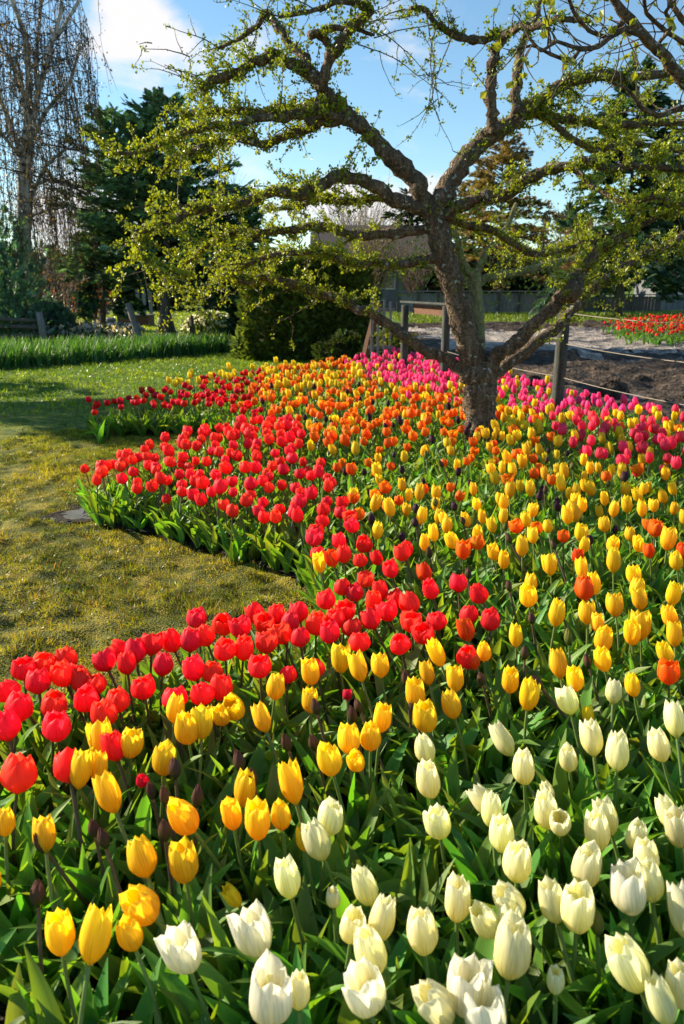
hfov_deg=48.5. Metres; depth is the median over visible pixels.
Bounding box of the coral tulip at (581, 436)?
[577,430,583,447]
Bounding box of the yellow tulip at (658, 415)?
[655,411,671,432]
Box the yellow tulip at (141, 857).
[127,834,198,990]
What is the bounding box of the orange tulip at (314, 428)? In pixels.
[302,426,327,458]
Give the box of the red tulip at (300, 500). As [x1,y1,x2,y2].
[280,493,306,530]
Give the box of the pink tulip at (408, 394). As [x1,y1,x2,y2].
[404,390,411,406]
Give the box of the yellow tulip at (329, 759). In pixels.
[317,741,369,852]
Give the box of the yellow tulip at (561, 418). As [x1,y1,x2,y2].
[558,412,564,441]
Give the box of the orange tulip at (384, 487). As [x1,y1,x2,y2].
[379,480,413,517]
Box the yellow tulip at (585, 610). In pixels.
[578,600,595,677]
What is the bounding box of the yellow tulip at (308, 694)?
[302,687,346,791]
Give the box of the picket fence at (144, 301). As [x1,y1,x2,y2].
[60,286,152,313]
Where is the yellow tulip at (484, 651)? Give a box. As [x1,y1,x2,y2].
[464,640,500,720]
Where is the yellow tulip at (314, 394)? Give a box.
[311,390,323,412]
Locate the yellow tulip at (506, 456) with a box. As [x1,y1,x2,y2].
[502,449,525,491]
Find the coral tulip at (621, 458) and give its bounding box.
[616,454,648,481]
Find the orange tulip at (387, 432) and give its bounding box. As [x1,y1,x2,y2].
[383,427,399,454]
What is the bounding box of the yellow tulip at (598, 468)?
[595,462,618,488]
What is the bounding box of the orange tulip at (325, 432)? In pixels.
[321,429,330,459]
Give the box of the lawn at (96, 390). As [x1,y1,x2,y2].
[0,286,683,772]
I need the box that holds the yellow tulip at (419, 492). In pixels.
[396,482,434,526]
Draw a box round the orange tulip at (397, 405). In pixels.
[395,401,400,421]
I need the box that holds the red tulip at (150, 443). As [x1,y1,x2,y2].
[145,438,167,469]
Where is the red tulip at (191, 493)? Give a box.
[187,486,216,540]
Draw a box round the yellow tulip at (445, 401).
[443,395,447,409]
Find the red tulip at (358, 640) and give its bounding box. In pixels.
[348,632,417,721]
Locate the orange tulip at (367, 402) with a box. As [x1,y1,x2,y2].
[364,398,370,420]
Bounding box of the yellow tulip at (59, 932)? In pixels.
[45,907,132,1023]
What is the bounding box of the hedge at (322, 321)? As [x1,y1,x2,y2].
[235,245,376,360]
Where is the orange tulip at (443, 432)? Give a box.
[440,427,462,455]
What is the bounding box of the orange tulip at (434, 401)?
[431,398,441,421]
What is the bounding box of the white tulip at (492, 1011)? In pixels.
[464,979,506,1023]
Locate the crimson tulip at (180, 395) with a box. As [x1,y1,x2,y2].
[178,393,187,408]
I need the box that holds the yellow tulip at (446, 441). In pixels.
[443,436,462,470]
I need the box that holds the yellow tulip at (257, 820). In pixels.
[195,795,299,905]
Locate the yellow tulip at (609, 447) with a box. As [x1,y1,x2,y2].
[605,442,647,471]
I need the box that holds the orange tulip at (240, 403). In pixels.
[237,401,244,414]
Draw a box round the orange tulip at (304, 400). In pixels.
[301,396,309,416]
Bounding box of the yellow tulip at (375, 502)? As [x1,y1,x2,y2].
[360,493,382,536]
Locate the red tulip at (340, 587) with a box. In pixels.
[333,577,372,635]
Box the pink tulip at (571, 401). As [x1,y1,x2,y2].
[568,396,583,422]
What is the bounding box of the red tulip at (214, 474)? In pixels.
[206,468,228,506]
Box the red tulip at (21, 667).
[11,655,74,736]
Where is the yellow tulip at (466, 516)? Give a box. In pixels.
[459,511,488,550]
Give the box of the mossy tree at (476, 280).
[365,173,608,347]
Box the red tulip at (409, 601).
[398,591,451,675]
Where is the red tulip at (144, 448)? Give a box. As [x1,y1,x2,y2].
[140,444,149,472]
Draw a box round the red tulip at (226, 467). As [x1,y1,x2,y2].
[219,460,240,490]
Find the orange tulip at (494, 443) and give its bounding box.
[490,439,497,456]
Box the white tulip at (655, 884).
[568,856,683,1002]
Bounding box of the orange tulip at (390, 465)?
[387,461,409,481]
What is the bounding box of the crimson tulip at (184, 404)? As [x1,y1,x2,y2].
[181,400,201,429]
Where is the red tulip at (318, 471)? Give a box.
[313,464,339,504]
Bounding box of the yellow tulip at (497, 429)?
[484,426,521,447]
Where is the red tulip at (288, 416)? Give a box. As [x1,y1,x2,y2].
[283,413,292,428]
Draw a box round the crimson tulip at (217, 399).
[215,397,238,418]
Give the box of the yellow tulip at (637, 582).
[604,577,664,641]
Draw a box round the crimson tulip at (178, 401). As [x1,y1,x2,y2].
[176,399,194,421]
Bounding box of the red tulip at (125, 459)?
[100,456,131,492]
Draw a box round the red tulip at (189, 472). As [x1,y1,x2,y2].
[185,467,211,502]
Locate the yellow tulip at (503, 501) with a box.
[485,493,508,538]
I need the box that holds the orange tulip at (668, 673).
[649,657,683,750]
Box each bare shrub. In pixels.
[8,237,73,306]
[31,216,94,314]
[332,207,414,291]
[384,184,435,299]
[515,193,618,280]
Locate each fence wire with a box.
[447,351,552,375]
[562,377,683,404]
[567,344,683,362]
[575,314,683,323]
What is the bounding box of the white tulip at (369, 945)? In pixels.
[302,921,446,1023]
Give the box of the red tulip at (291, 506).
[273,504,328,570]
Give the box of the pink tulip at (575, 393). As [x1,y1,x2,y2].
[573,389,577,406]
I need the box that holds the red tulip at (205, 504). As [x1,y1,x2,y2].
[198,477,215,519]
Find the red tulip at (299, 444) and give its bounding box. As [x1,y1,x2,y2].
[295,438,312,467]
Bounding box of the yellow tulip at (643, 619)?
[614,609,683,680]
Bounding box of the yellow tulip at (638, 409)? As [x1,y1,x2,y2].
[635,404,650,428]
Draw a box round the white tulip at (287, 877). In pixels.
[201,853,342,1002]
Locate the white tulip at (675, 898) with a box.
[666,879,683,937]
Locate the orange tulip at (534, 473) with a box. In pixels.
[529,467,551,501]
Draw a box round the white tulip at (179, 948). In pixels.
[141,920,314,1023]
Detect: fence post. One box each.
[400,305,408,368]
[440,306,449,381]
[551,303,570,413]
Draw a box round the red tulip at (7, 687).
[0,679,75,769]
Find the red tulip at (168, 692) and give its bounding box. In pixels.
[156,684,209,770]
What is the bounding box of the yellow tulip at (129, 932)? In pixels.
[100,913,189,1023]
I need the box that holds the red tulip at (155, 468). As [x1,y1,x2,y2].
[143,465,160,497]
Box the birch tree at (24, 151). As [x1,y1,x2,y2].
[0,0,116,334]
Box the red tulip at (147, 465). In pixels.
[143,459,152,479]
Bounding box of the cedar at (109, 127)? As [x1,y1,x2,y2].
[44,102,243,334]
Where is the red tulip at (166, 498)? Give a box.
[157,493,196,541]
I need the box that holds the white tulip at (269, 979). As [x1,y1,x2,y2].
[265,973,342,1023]
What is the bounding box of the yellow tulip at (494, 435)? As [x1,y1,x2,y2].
[489,431,496,454]
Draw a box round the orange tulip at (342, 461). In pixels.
[334,458,358,485]
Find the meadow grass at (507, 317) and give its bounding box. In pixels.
[392,311,683,323]
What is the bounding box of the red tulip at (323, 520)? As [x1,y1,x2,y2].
[308,515,328,551]
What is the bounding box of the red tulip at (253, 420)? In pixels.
[249,416,257,425]
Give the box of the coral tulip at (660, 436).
[655,433,681,460]
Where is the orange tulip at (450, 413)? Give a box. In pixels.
[442,410,463,437]
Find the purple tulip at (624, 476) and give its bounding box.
[620,471,628,516]
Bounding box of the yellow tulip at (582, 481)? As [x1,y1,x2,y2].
[580,478,596,505]
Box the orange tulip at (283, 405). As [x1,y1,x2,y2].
[280,401,285,414]
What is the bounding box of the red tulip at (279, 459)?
[275,455,285,480]
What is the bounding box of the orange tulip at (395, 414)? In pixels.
[389,409,399,437]
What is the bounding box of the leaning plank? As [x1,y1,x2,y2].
[361,303,381,369]
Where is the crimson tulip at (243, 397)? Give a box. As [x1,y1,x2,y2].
[238,393,248,420]
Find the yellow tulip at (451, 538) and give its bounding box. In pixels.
[444,531,498,578]
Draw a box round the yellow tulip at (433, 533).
[421,523,469,579]
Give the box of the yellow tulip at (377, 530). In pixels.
[349,520,412,569]
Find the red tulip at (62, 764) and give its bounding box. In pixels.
[51,747,148,892]
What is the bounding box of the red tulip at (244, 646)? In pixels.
[235,634,265,705]
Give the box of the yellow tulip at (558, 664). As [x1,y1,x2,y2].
[508,646,599,747]
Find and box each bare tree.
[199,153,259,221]
[309,148,399,224]
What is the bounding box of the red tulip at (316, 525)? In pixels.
[304,522,336,574]
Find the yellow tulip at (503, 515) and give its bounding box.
[489,508,515,550]
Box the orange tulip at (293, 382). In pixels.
[291,380,295,395]
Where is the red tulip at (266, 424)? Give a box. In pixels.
[262,421,276,445]
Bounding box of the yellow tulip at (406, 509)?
[390,502,410,536]
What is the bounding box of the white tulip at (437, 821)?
[378,803,493,914]
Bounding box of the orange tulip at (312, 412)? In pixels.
[309,408,316,422]
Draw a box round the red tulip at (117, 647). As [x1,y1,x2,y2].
[109,638,179,698]
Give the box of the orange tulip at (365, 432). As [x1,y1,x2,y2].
[350,428,370,458]
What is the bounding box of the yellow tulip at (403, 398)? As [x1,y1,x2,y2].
[400,394,405,405]
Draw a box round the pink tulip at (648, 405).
[646,402,651,415]
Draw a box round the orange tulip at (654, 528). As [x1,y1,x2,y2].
[647,519,668,571]
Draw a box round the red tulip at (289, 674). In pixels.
[270,665,315,734]
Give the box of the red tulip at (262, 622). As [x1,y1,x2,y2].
[245,611,307,662]
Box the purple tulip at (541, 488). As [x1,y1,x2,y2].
[518,485,545,512]
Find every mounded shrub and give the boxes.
[311,328,364,368]
[356,332,414,366]
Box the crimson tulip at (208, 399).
[198,396,219,422]
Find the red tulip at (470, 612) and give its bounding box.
[454,605,493,665]
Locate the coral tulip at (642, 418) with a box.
[640,415,647,431]
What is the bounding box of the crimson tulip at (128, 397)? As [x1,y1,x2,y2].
[124,395,131,414]
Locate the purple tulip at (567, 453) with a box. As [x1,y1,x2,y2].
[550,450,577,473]
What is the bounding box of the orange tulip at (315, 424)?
[308,422,337,451]
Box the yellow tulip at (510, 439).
[506,433,513,449]
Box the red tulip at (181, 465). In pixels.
[177,460,185,468]
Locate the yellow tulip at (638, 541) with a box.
[625,534,643,575]
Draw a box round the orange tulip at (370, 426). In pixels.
[367,422,375,453]
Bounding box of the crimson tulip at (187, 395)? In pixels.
[184,391,197,412]
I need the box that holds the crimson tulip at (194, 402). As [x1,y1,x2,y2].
[189,399,207,432]
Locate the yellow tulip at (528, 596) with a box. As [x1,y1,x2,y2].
[499,583,568,663]
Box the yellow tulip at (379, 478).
[375,474,402,497]
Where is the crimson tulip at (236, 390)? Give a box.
[234,388,250,408]
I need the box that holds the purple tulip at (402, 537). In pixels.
[398,532,410,572]
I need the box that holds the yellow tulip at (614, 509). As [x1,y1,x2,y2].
[594,500,624,554]
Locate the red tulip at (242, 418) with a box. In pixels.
[238,414,246,439]
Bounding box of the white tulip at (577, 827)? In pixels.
[479,780,586,854]
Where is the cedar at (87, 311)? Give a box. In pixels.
[57,208,149,323]
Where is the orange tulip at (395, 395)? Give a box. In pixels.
[391,392,408,409]
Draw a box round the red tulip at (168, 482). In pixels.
[160,475,186,503]
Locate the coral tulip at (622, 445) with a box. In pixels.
[618,440,635,461]
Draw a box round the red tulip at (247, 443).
[243,437,251,459]
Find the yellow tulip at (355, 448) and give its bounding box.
[328,441,361,483]
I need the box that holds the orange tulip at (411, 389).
[408,384,414,393]
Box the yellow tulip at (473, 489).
[459,482,483,511]
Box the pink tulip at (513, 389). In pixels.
[511,384,516,402]
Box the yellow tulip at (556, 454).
[554,449,559,462]
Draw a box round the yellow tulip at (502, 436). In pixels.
[499,431,504,452]
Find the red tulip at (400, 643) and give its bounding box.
[385,633,428,696]
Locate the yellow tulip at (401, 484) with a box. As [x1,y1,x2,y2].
[398,477,428,516]
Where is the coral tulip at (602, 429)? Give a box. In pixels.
[598,427,614,447]
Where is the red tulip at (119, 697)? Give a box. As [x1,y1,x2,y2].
[106,686,146,775]
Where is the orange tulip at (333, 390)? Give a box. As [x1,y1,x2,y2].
[330,387,336,402]
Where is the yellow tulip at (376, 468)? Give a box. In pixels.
[372,461,397,497]
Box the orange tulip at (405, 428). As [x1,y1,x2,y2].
[400,422,441,456]
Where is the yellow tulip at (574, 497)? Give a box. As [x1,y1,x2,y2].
[548,492,587,525]
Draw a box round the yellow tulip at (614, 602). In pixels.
[595,592,642,657]
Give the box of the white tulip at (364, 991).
[341,956,385,1023]
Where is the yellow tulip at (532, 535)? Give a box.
[523,526,561,587]
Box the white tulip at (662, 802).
[609,793,683,856]
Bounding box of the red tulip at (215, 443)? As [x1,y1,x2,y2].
[211,440,236,464]
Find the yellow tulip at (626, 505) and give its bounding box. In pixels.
[618,494,632,535]
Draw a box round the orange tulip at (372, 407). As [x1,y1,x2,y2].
[368,405,374,419]
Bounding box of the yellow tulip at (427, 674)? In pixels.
[410,659,459,751]
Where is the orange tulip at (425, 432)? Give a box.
[415,427,429,455]
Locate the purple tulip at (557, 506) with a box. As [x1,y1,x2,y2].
[554,501,560,530]
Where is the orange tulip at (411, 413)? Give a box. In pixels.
[406,408,421,430]
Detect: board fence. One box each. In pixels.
[396,291,550,312]
[581,294,660,311]
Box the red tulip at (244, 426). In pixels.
[240,422,250,453]
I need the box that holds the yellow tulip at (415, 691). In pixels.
[373,675,464,789]
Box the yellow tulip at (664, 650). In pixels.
[637,640,682,706]
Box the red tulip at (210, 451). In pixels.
[205,446,216,470]
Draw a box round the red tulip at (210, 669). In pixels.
[202,660,222,706]
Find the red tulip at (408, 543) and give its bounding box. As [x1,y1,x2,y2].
[401,540,421,585]
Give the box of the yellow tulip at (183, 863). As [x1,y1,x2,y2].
[162,835,237,960]
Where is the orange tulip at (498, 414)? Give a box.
[495,410,501,430]
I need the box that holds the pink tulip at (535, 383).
[533,379,537,394]
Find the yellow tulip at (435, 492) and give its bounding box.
[428,484,440,512]
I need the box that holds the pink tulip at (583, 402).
[581,400,585,407]
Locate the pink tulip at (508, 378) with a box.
[506,375,512,393]
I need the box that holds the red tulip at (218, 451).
[206,446,235,475]
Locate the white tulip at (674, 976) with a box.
[665,957,683,1016]
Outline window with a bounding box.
[378,270,395,288]
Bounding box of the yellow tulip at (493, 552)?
[487,542,508,603]
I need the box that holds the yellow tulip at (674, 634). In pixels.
[664,620,683,700]
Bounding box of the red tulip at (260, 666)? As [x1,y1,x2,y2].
[236,654,303,739]
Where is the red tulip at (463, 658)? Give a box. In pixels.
[436,644,493,718]
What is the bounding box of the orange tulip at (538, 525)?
[526,521,577,568]
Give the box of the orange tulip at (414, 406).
[411,403,432,421]
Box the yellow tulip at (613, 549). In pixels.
[602,546,617,595]
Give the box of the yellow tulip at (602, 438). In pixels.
[599,432,605,446]
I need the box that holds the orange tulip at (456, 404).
[453,401,460,420]
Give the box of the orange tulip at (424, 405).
[411,402,438,427]
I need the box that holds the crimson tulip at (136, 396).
[132,395,148,410]
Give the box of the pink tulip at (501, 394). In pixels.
[499,390,520,405]
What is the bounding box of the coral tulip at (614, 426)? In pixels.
[613,423,623,432]
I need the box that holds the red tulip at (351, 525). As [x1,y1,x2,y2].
[343,517,386,573]
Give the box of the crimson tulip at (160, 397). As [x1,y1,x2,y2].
[152,394,177,415]
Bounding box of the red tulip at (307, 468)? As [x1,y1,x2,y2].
[303,466,317,484]
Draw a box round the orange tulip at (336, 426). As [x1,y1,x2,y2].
[329,421,343,450]
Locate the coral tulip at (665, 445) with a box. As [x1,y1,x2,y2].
[645,438,676,474]
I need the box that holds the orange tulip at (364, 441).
[360,437,376,462]
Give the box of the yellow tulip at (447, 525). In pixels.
[417,516,452,563]
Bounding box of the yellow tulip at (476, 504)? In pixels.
[472,497,481,523]
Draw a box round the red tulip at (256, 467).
[249,460,279,498]
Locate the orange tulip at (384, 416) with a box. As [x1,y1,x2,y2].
[381,413,403,436]
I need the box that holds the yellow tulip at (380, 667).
[342,652,404,737]
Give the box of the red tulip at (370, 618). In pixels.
[360,606,406,690]
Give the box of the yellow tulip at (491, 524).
[479,516,524,580]
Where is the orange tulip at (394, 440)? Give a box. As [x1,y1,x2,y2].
[386,436,409,461]
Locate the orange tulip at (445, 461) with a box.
[441,459,457,482]
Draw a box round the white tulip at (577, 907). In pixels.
[544,878,646,1023]
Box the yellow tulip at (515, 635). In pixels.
[492,622,551,716]
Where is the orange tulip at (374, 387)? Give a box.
[372,385,384,403]
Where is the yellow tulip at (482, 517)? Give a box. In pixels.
[466,509,489,543]
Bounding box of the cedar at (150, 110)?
[68,86,258,335]
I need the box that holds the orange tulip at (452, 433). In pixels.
[447,429,470,456]
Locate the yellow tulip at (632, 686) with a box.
[605,672,663,736]
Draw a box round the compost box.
[115,314,155,325]
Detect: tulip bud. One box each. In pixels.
[0,879,79,997]
[33,833,89,913]
[70,819,106,890]
[97,827,145,960]
[108,780,198,871]
[142,757,191,841]
[151,785,244,886]
[155,819,235,906]
[163,784,244,885]
[207,749,249,869]
[232,767,301,855]
[263,733,347,816]
[285,698,337,794]
[308,733,354,820]
[315,705,385,796]
[354,698,407,816]
[390,517,420,558]
[393,669,446,773]
[396,703,462,779]
[405,546,434,580]
[419,498,438,546]
[424,450,433,491]
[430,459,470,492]
[449,567,480,643]
[460,516,474,564]
[469,672,492,727]
[490,646,551,713]
[503,523,507,550]
[505,533,538,588]
[505,580,548,641]
[528,612,571,668]
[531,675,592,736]
[543,485,547,503]
[550,539,577,585]
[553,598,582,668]
[555,628,586,692]
[565,462,574,500]
[581,654,619,732]
[591,907,616,1011]
[606,480,609,511]
[672,479,678,502]
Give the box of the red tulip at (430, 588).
[422,578,457,636]
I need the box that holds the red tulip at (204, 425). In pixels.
[200,423,210,448]
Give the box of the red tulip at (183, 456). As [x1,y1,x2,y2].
[178,451,188,463]
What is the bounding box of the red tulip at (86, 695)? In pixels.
[62,683,147,778]
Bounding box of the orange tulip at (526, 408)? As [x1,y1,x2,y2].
[522,404,534,425]
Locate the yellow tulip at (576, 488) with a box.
[559,483,594,526]
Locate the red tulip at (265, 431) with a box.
[262,427,271,449]
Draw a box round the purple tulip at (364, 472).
[362,468,382,493]
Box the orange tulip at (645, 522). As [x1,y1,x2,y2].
[628,518,669,569]
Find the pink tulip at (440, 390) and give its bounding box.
[438,387,452,404]
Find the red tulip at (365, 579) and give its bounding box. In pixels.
[357,569,398,647]
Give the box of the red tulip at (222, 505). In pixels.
[215,498,248,556]
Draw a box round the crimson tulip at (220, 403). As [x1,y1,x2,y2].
[208,400,248,425]
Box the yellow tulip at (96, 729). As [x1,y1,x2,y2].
[81,716,175,841]
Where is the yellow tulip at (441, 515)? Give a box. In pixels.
[436,512,472,556]
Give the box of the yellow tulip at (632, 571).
[626,564,660,620]
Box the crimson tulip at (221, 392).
[218,389,225,410]
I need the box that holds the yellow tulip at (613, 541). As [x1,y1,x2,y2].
[606,535,625,566]
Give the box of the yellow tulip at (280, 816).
[249,797,357,905]
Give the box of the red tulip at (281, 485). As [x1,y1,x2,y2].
[277,479,286,505]
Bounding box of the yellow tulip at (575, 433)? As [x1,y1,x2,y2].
[571,429,592,458]
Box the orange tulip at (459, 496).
[455,490,470,514]
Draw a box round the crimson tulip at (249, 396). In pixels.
[246,393,264,406]
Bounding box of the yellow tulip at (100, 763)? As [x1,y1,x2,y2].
[38,750,133,855]
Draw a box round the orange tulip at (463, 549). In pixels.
[432,539,497,584]
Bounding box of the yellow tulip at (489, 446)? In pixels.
[486,441,499,464]
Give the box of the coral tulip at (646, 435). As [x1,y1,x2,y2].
[642,430,657,452]
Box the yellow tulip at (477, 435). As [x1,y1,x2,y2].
[467,430,481,460]
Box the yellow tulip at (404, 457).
[401,450,432,479]
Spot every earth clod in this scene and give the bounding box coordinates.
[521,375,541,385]
[595,380,630,397]
[631,375,650,381]
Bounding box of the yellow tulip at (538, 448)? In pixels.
[535,443,550,470]
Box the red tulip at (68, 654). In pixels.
[33,645,77,722]
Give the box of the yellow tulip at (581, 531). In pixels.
[557,522,605,557]
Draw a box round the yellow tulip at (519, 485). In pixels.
[516,478,540,507]
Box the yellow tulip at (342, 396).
[340,393,344,412]
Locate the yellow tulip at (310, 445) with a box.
[306,438,341,465]
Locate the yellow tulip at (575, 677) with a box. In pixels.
[566,665,622,746]
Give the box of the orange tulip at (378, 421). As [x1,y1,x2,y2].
[374,418,380,429]
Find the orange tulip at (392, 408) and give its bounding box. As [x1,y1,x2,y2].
[389,405,395,418]
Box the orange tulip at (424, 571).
[416,561,469,652]
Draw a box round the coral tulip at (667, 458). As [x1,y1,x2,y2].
[663,452,676,480]
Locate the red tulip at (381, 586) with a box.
[370,579,406,644]
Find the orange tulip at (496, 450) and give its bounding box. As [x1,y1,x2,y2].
[481,446,499,469]
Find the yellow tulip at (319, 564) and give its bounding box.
[300,550,325,600]
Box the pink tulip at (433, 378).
[431,375,448,392]
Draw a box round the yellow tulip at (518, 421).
[515,417,520,428]
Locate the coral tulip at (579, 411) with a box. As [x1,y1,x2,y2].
[574,406,587,434]
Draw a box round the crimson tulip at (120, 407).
[109,404,139,435]
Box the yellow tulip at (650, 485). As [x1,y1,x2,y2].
[645,481,651,501]
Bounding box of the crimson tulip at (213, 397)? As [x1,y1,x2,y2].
[202,395,219,414]
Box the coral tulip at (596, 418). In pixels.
[591,415,614,437]
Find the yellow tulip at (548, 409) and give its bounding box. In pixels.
[545,404,567,432]
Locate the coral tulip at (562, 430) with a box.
[557,424,576,450]
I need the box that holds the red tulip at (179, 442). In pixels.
[177,437,214,467]
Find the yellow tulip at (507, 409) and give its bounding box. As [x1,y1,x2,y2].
[504,406,511,420]
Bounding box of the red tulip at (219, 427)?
[215,423,229,447]
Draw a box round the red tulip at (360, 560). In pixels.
[353,553,387,606]
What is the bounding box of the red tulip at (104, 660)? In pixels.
[92,647,148,730]
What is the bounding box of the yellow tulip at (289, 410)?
[286,405,315,420]
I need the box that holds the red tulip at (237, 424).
[233,420,265,443]
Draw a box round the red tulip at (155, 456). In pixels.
[151,453,169,486]
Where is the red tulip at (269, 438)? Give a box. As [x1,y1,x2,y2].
[264,432,282,453]
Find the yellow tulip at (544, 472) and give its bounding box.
[540,465,550,502]
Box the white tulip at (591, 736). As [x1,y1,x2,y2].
[563,718,645,820]
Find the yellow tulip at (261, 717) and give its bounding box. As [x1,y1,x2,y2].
[244,701,355,829]
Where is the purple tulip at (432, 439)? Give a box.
[428,434,456,469]
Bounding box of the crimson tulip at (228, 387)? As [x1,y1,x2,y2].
[225,383,253,395]
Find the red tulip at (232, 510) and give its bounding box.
[210,503,263,563]
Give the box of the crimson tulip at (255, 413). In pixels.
[251,411,261,430]
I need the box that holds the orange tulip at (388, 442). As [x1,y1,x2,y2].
[384,437,392,456]
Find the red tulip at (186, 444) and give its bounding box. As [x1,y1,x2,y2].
[181,438,205,468]
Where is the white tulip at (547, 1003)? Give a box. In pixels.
[494,902,565,1023]
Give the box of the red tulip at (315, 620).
[289,610,325,695]
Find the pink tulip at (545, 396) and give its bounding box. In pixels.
[543,393,547,400]
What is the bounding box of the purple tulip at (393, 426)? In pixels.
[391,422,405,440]
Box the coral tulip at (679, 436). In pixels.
[674,430,683,454]
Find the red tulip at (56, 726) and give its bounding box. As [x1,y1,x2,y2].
[42,709,109,806]
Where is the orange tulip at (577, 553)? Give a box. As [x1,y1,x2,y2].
[565,548,610,610]
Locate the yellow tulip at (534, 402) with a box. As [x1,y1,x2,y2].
[532,399,536,407]
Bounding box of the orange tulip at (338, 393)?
[333,389,342,409]
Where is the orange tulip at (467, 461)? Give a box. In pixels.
[463,456,474,482]
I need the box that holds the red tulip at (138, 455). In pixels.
[134,452,142,469]
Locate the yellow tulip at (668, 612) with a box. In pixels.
[647,604,682,661]
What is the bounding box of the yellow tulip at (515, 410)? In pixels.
[501,405,517,423]
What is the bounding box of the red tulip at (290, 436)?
[284,430,298,459]
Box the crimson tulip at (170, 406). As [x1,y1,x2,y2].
[161,403,183,434]
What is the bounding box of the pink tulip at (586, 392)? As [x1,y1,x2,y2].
[584,389,604,409]
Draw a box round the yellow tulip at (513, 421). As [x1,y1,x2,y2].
[499,418,528,443]
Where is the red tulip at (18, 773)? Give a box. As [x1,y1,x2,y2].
[0,751,66,880]
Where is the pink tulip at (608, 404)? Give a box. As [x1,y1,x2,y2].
[605,400,610,408]
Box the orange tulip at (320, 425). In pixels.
[318,422,322,445]
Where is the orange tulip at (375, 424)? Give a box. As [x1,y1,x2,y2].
[371,420,378,445]
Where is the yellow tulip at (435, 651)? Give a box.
[416,637,474,716]
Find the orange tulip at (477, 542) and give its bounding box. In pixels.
[470,534,514,586]
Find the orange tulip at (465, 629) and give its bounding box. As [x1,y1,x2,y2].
[456,617,506,686]
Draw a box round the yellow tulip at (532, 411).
[529,408,535,414]
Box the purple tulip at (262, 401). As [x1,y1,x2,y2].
[260,398,266,416]
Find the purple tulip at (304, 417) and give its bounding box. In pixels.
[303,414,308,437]
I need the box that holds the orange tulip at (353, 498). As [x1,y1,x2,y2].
[342,492,362,531]
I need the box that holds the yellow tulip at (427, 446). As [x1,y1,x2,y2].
[424,444,432,473]
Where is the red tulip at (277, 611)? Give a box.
[255,603,291,670]
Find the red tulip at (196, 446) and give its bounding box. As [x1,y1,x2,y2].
[192,440,200,469]
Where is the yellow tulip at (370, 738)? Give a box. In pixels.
[346,720,390,839]
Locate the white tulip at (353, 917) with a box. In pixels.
[307,904,412,1023]
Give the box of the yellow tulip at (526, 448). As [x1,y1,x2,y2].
[522,442,557,474]
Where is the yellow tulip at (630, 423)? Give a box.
[627,417,633,428]
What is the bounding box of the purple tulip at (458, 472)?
[450,467,478,498]
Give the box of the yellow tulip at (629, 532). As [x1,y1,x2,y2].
[602,526,659,565]
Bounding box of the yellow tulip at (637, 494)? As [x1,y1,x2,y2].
[631,486,661,520]
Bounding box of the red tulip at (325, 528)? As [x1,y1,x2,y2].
[320,502,347,543]
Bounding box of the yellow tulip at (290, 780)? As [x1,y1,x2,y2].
[278,757,346,890]
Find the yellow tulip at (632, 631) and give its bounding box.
[608,618,653,687]
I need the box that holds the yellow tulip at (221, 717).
[213,703,282,775]
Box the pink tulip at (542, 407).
[540,403,551,425]
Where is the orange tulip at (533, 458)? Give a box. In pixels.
[529,453,551,481]
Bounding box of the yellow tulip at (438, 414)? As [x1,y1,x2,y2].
[436,410,451,430]
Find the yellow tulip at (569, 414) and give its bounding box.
[565,410,599,434]
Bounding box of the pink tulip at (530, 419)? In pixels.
[524,415,532,434]
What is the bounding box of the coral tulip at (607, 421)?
[598,419,610,445]
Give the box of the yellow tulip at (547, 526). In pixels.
[543,519,568,571]
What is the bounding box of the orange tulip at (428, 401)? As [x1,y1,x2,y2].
[427,398,435,411]
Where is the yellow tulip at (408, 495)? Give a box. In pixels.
[401,487,423,519]
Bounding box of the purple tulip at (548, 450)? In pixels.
[546,448,549,468]
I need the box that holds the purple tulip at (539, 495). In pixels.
[524,491,548,531]
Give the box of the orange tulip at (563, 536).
[527,529,573,582]
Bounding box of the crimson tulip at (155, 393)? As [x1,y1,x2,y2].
[153,391,158,412]
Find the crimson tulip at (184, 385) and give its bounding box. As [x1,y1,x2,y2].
[182,382,187,389]
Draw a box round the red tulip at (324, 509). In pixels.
[295,502,345,542]
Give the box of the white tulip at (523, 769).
[447,747,537,848]
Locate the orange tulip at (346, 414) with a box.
[343,412,350,418]
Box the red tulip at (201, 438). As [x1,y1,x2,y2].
[197,434,208,456]
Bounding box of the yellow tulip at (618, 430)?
[615,425,623,453]
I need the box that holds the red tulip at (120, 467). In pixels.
[110,460,146,491]
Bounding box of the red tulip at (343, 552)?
[330,544,350,581]
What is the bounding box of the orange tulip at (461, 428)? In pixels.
[458,425,479,456]
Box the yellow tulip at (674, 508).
[667,502,678,527]
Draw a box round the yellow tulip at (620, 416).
[617,411,627,431]
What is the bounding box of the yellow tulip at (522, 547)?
[485,534,540,610]
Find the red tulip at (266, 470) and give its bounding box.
[262,467,276,489]
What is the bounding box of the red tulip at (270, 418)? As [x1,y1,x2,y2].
[265,416,276,437]
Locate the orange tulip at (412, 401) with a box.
[409,398,415,404]
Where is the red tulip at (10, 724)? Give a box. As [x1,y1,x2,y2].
[0,706,48,815]
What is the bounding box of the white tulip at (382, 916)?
[337,893,412,1023]
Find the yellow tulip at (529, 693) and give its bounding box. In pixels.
[509,676,556,797]
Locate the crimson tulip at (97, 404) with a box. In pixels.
[83,400,114,438]
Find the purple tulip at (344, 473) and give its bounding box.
[323,467,347,499]
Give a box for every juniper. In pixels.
[0,204,53,340]
[17,292,77,340]
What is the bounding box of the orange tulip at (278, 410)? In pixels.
[275,405,281,416]
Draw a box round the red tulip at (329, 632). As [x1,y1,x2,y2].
[320,619,368,708]
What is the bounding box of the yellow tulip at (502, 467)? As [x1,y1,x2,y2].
[499,460,514,496]

